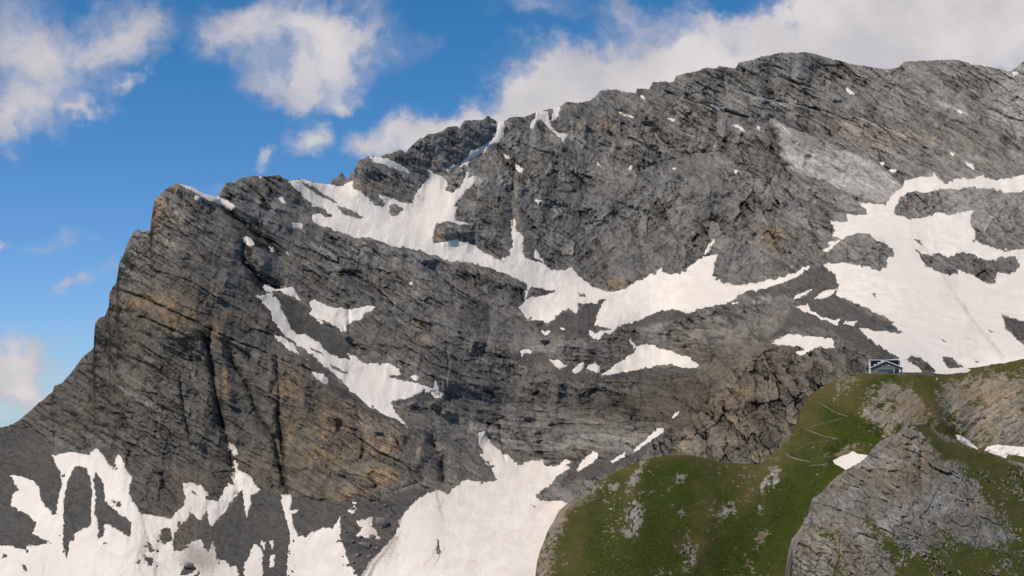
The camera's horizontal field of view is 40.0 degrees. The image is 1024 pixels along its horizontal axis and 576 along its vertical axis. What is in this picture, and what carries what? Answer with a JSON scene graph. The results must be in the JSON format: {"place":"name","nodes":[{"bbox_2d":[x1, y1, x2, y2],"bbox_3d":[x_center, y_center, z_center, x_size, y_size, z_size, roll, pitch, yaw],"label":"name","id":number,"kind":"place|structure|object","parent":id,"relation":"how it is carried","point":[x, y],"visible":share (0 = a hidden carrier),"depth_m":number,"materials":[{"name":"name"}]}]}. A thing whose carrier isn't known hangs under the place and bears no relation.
{"place":"outdoors","nodes":[
{"label":"outdoors","id":0,"kind":"place"},
{"bbox_2d":[0,52,1023,575],"bbox_3d":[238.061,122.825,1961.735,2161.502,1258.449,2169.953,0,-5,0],"label":"mountain","id":1,"kind":"structure","parent":0,"point":[188,368],"depth_m":1674.00,"materials":[{"name":"grey stone"}]},
{"bbox_2d":[0,448,259,575],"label":"snowfield","id":2,"kind":"structure","parent":1,"relation":"on","point":[119,553],"depth_m":1263.89,"materials":[{"name":"white snow"}]},
{"bbox_2d":[184,562,193,569],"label":"boulder","id":3,"kind":"object","parent":2,"relation":"on","point":[189,565],"visible":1,"depth_m":1189.21,"materials":[{"name":"grey stone"}]},
{"bbox_2d":[180,184,235,209],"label":"snow patch","id":4,"kind":"object","parent":1,"relation":"on","point":[222,202],"visible":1,"depth_m":1713.83,"materials":[{"name":"white snow"}]},
{"bbox_2d":[228,442,238,455],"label":"snow patch","id":5,"kind":"object","parent":1,"relation":"on","point":[232,447],"visible":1,"depth_m":1406.85,"materials":[{"name":"white snow"}]},
{"bbox_2d":[243,236,253,245],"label":"snow patch","id":6,"kind":"object","parent":1,"relation":"on","point":[248,241],"visible":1,"depth_m":1671.99,"materials":[{"name":"white snow"}]},
{"bbox_2d":[243,544,262,575],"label":"snow patch","id":7,"kind":"object","parent":1,"relation":"on","point":[253,566],"visible":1,"depth_m":1216.54,"materials":[{"name":"white snow"}]},
{"bbox_2d":[269,555,274,566],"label":"snow patch","id":8,"kind":"object","parent":1,"relation":"on","point":[271,559],"visible":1,"depth_m":1225.63,"materials":[{"name":"white snow"}]},
{"bbox_2d":[263,284,299,299],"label":"snow patch","id":9,"kind":"object","parent":1,"relation":"on","point":[291,291],"visible":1,"depth_m":1646.98,"materials":[{"name":"white snow"}]},
{"bbox_2d":[278,197,286,203],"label":"snow patch","id":10,"kind":"object","parent":1,"relation":"on","point":[281,199],"visible":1,"depth_m":1805.79,"materials":[{"name":"white snow"}]},
{"bbox_2d":[275,335,308,359],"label":"snow patch","id":11,"kind":"object","parent":1,"relation":"on","point":[290,346],"visible":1,"depth_m":1538.81,"materials":[{"name":"white snow"}]},
{"bbox_2d":[292,222,302,228],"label":"snow patch","id":12,"kind":"object","parent":1,"relation":"on","point":[298,225],"visible":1,"depth_m":1776.64,"materials":[{"name":"white snow"}]},
{"bbox_2d":[281,494,356,575],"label":"snowfield","id":13,"kind":"structure","parent":1,"relation":"on","point":[321,552],"depth_m":1238.79,"materials":[{"name":"white snow"}]},
{"bbox_2d":[311,371,327,383],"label":"snow patch","id":14,"kind":"object","parent":1,"relation":"on","point":[322,378],"visible":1,"depth_m":1489.18,"materials":[{"name":"white snow"}]},
{"bbox_2d":[309,299,374,331],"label":"snow patch","id":15,"kind":"object","parent":1,"relation":"on","point":[340,318],"visible":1,"depth_m":1643.07,"materials":[{"name":"white snow"}]},
{"bbox_2d":[257,293,443,426],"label":"snow patch","id":16,"kind":"object","parent":1,"relation":"on","point":[370,385],"visible":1,"depth_m":1539.84,"materials":[{"name":"white snow"}]},
{"bbox_2d":[357,542,370,548],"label":"boulder","id":17,"kind":"object","parent":1,"relation":"on","point":[363,545],"visible":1,"depth_m":1232.32,"materials":[{"name":"grey stone"}]},
{"bbox_2d":[356,517,379,538],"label":"snow patch","id":18,"kind":"object","parent":1,"relation":"on","point":[367,530],"visible":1,"depth_m":1276.27,"materials":[{"name":"white snow"}]},
{"bbox_2d":[376,517,388,528],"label":"boulder","id":19,"kind":"object","parent":1,"relation":"on","point":[381,522],"visible":1,"depth_m":1274.05,"materials":[{"name":"grey stone"}]},
{"bbox_2d":[369,156,409,173],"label":"snow patch","id":20,"kind":"object","parent":1,"relation":"on","point":[390,164],"visible":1,"depth_m":2013.53,"materials":[{"name":"white snow"}]},
{"bbox_2d":[411,375,418,380],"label":"snow patch","id":21,"kind":"object","parent":1,"relation":"on","point":[415,377],"visible":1,"depth_m":1555.48,"materials":[{"name":"white snow"}]},
{"bbox_2d":[361,431,570,575],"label":"snowfield","id":22,"kind":"structure","parent":1,"relation":"on","point":[500,525],"depth_m":1273.81,"materials":[{"name":"white snow"}]},
{"bbox_2d":[446,121,504,170],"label":"snow patch","id":23,"kind":"object","parent":1,"relation":"on","point":[500,127],"visible":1,"depth_m":2176.97,"materials":[{"name":"white snow"}]},
{"bbox_2d":[515,164,523,172],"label":"snow fleck","id":24,"kind":"object","parent":1,"relation":"on","point":[519,169],"visible":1,"depth_m":2165.43},
{"bbox_2d":[520,349,532,356],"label":"snow patch","id":25,"kind":"object","parent":1,"relation":"on","point":[523,351],"visible":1,"depth_m":1731.31,"materials":[{"name":"white snow"}]},
{"bbox_2d":[534,249,543,262],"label":"snow patch","id":26,"kind":"object","parent":1,"relation":"on","point":[536,255],"visible":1,"depth_m":1994.86,"materials":[{"name":"white snow"}]},
{"bbox_2d":[530,111,566,141],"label":"snow patch","id":27,"kind":"object","parent":1,"relation":"on","point":[543,116],"visible":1,"depth_m":2268.57,"materials":[{"name":"white snow"}]},
{"bbox_2d":[289,168,809,339],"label":"snowfield","id":28,"kind":"structure","parent":1,"relation":"on","point":[694,286],"depth_m":1908.78,"materials":[{"name":"white snow"}]},
{"bbox_2d":[551,106,560,120],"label":"snow patch","id":29,"kind":"object","parent":1,"relation":"on","point":[556,111],"visible":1,"depth_m":2299.99,"materials":[{"name":"white snow"}]},
{"bbox_2d":[550,359,566,369],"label":"snow patch","id":30,"kind":"object","parent":1,"relation":"on","point":[558,364],"visible":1,"depth_m":1707.67,"materials":[{"name":"white snow"}]},
{"bbox_2d":[572,362,583,373],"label":"snow patch","id":31,"kind":"object","parent":1,"relation":"on","point":[578,368],"visible":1,"depth_m":1704.90,"materials":[{"name":"white snow"}]},
{"bbox_2d":[578,451,597,470],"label":"snow patch","id":32,"kind":"object","parent":1,"relation":"on","point":[589,459],"visible":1,"depth_m":1483.19,"materials":[{"name":"white snow"}]},
{"bbox_2d":[586,363,599,372],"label":"snow patch","id":33,"kind":"object","parent":1,"relation":"on","point":[594,367],"visible":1,"depth_m":1707.29,"materials":[{"name":"white snow"}]},
{"bbox_2d":[611,452,624,462],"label":"snow patch","id":34,"kind":"object","parent":1,"relation":"on","point":[618,457],"visible":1,"depth_m":1358.63,"materials":[{"name":"white snow"}]},
{"bbox_2d":[632,428,663,453],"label":"snow patch","id":35,"kind":"object","parent":1,"relation":"on","point":[655,434],"visible":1,"depth_m":1329.80,"materials":[{"name":"white snow"}]},
{"bbox_2d":[602,343,698,374],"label":"snow patch","id":36,"kind":"object","parent":1,"relation":"on","point":[643,355],"visible":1,"depth_m":1742.64,"materials":[{"name":"white snow"}]},
{"bbox_2d":[704,239,714,254],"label":"snow patch","id":37,"kind":"object","parent":1,"relation":"on","point":[708,249],"visible":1,"depth_m":2055.37,"materials":[{"name":"white snow"}]},
{"bbox_2d":[711,104,724,111],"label":"snow fleck","id":38,"kind":"object","parent":1,"relation":"on","point":[719,108],"visible":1,"depth_m":2408.69},
{"bbox_2d":[732,124,745,131],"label":"snow fleck","id":39,"kind":"object","parent":1,"relation":"on","point":[740,128],"visible":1,"depth_m":2368.50},
{"bbox_2d":[794,289,811,298],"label":"snow patch","id":40,"kind":"object","parent":1,"relation":"on","point":[801,294],"visible":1,"depth_m":1672.06,"materials":[{"name":"white snow"}]},
{"bbox_2d":[772,334,834,355],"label":"snow patch","id":41,"kind":"object","parent":1,"relation":"on","point":[807,343],"visible":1,"depth_m":1334.30,"materials":[{"name":"white snow"}]},
{"bbox_2d":[796,304,840,325],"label":"snow patch","id":42,"kind":"object","parent":1,"relation":"on","point":[805,308],"visible":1,"depth_m":1508.56,"materials":[{"name":"white snow"}]},
{"bbox_2d":[814,289,836,298],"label":"snow patch","id":43,"kind":"object","parent":1,"relation":"on","point":[826,293],"visible":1,"depth_m":1604.93,"materials":[{"name":"white snow"}]},
{"bbox_2d":[843,321,856,325],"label":"snow patch","id":44,"kind":"object","parent":1,"relation":"on","point":[851,323],"visible":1,"depth_m":1378.13,"materials":[{"name":"white snow"}]},
{"bbox_2d":[846,87,854,94],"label":"snow fleck","id":45,"kind":"object","parent":1,"relation":"on","point":[849,91],"visible":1,"depth_m":2504.21},
{"bbox_2d":[899,357,921,373],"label":"snow patch","id":46,"kind":"object","parent":1,"relation":"on","point":[907,365],"visible":0.56,"depth_m":1108.06,"materials":[{"name":"white snow"}]},
{"bbox_2d":[823,173,1023,372],"bbox_3d":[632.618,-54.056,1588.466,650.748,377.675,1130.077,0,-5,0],"label":"snowfield","id":47,"kind":"structure","parent":1,"relation":"on","point":[921,305],"depth_m":1550.37,"materials":[{"name":"white snow"}]},
{"bbox_2d":[0,0,1023,426],"label":"sky","id":48,"kind":"structure","parent":0,"point":[107,106],"materials":[{"name":"blue"}]},
{"bbox_2d":[535,359,1023,575],"bbox_3d":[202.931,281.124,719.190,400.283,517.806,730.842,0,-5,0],"label":"hillside","id":49,"kind":"structure","parent":0,"point":[679,515],"depth_m":560.29,"materials":[{"name":"green plant"}]},
{"bbox_2d":[833,451,867,469],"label":"snow patch","id":50,"kind":"object","parent":49,"relation":"on","point":[849,460],"visible":0.68,"depth_m":578.77,"materials":[{"name":"white snow"}]},
{"bbox_2d":[868,359,898,373],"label":"glazed annex","id":51,"kind":"object","parent":49,"relation":"on","point":[873,362],"visible":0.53,"depth_m":668.76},
{"bbox_2d":[871,361,880,366],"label":"window","id":52,"kind":"structure","parent":51,"relation":"in","point":[872,362],"depth_m":669.10,"materials":[{"name":"black glass"}]},
{"bbox_2d":[885,360,898,364],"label":"window","id":53,"kind":"structure","parent":51,"relation":"in","point":[896,362],"depth_m":666.74,"materials":[{"name":"black glass"}]},
{"bbox_2d":[870,360,903,373],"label":"stone hut","id":54,"kind":"object","parent":49,"relation":"on","point":[884,367],"visible":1,"depth_m":657.75,"materials":[{"name":"stone"}]},
{"bbox_2d":[785,421,1023,575],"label":"rocky crag","id":55,"kind":"structure","parent":49,"relation":"attached to","point":[909,498],"depth_m":405.66,"materials":[{"name":"grey stone"}]},
{"bbox_2d":[903,372,933,375],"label":"stone wall","id":56,"kind":"structure","parent":49,"relation":"on","point":[927,373],"depth_m":658.95,"materials":[{"name":"grey stone"}]},
{"bbox_2d":[936,369,970,373],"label":"snow patch","id":57,"kind":"object","parent":49,"relation":"on","point":[964,371],"visible":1,"depth_m":678.47,"materials":[{"name":"white snow"}]},
{"bbox_2d":[956,435,977,448],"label":"snow patch","id":58,"kind":"object","parent":49,"relation":"on","point":[961,439],"visible":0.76,"depth_m":606.08,"materials":[{"name":"white snow"}]},
{"bbox_2d":[985,445,1023,457],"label":"snow patch","id":59,"kind":"object","parent":49,"relation":"on","point":[1004,451],"visible":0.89,"depth_m":601.40,"materials":[{"name":"white snow"}]},
{"bbox_2d":[785,452,810,461],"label":"path","id":60,"kind":"structure","parent":0,"point":[796,458],"depth_m":601.57,"materials":[{"name":"grey gravel"}]},
{"bbox_2d":[805,429,836,438],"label":"path","id":61,"kind":"structure","parent":0,"point":[820,434],"depth_m":601.82,"materials":[{"name":"grey gravel"}]}
]}

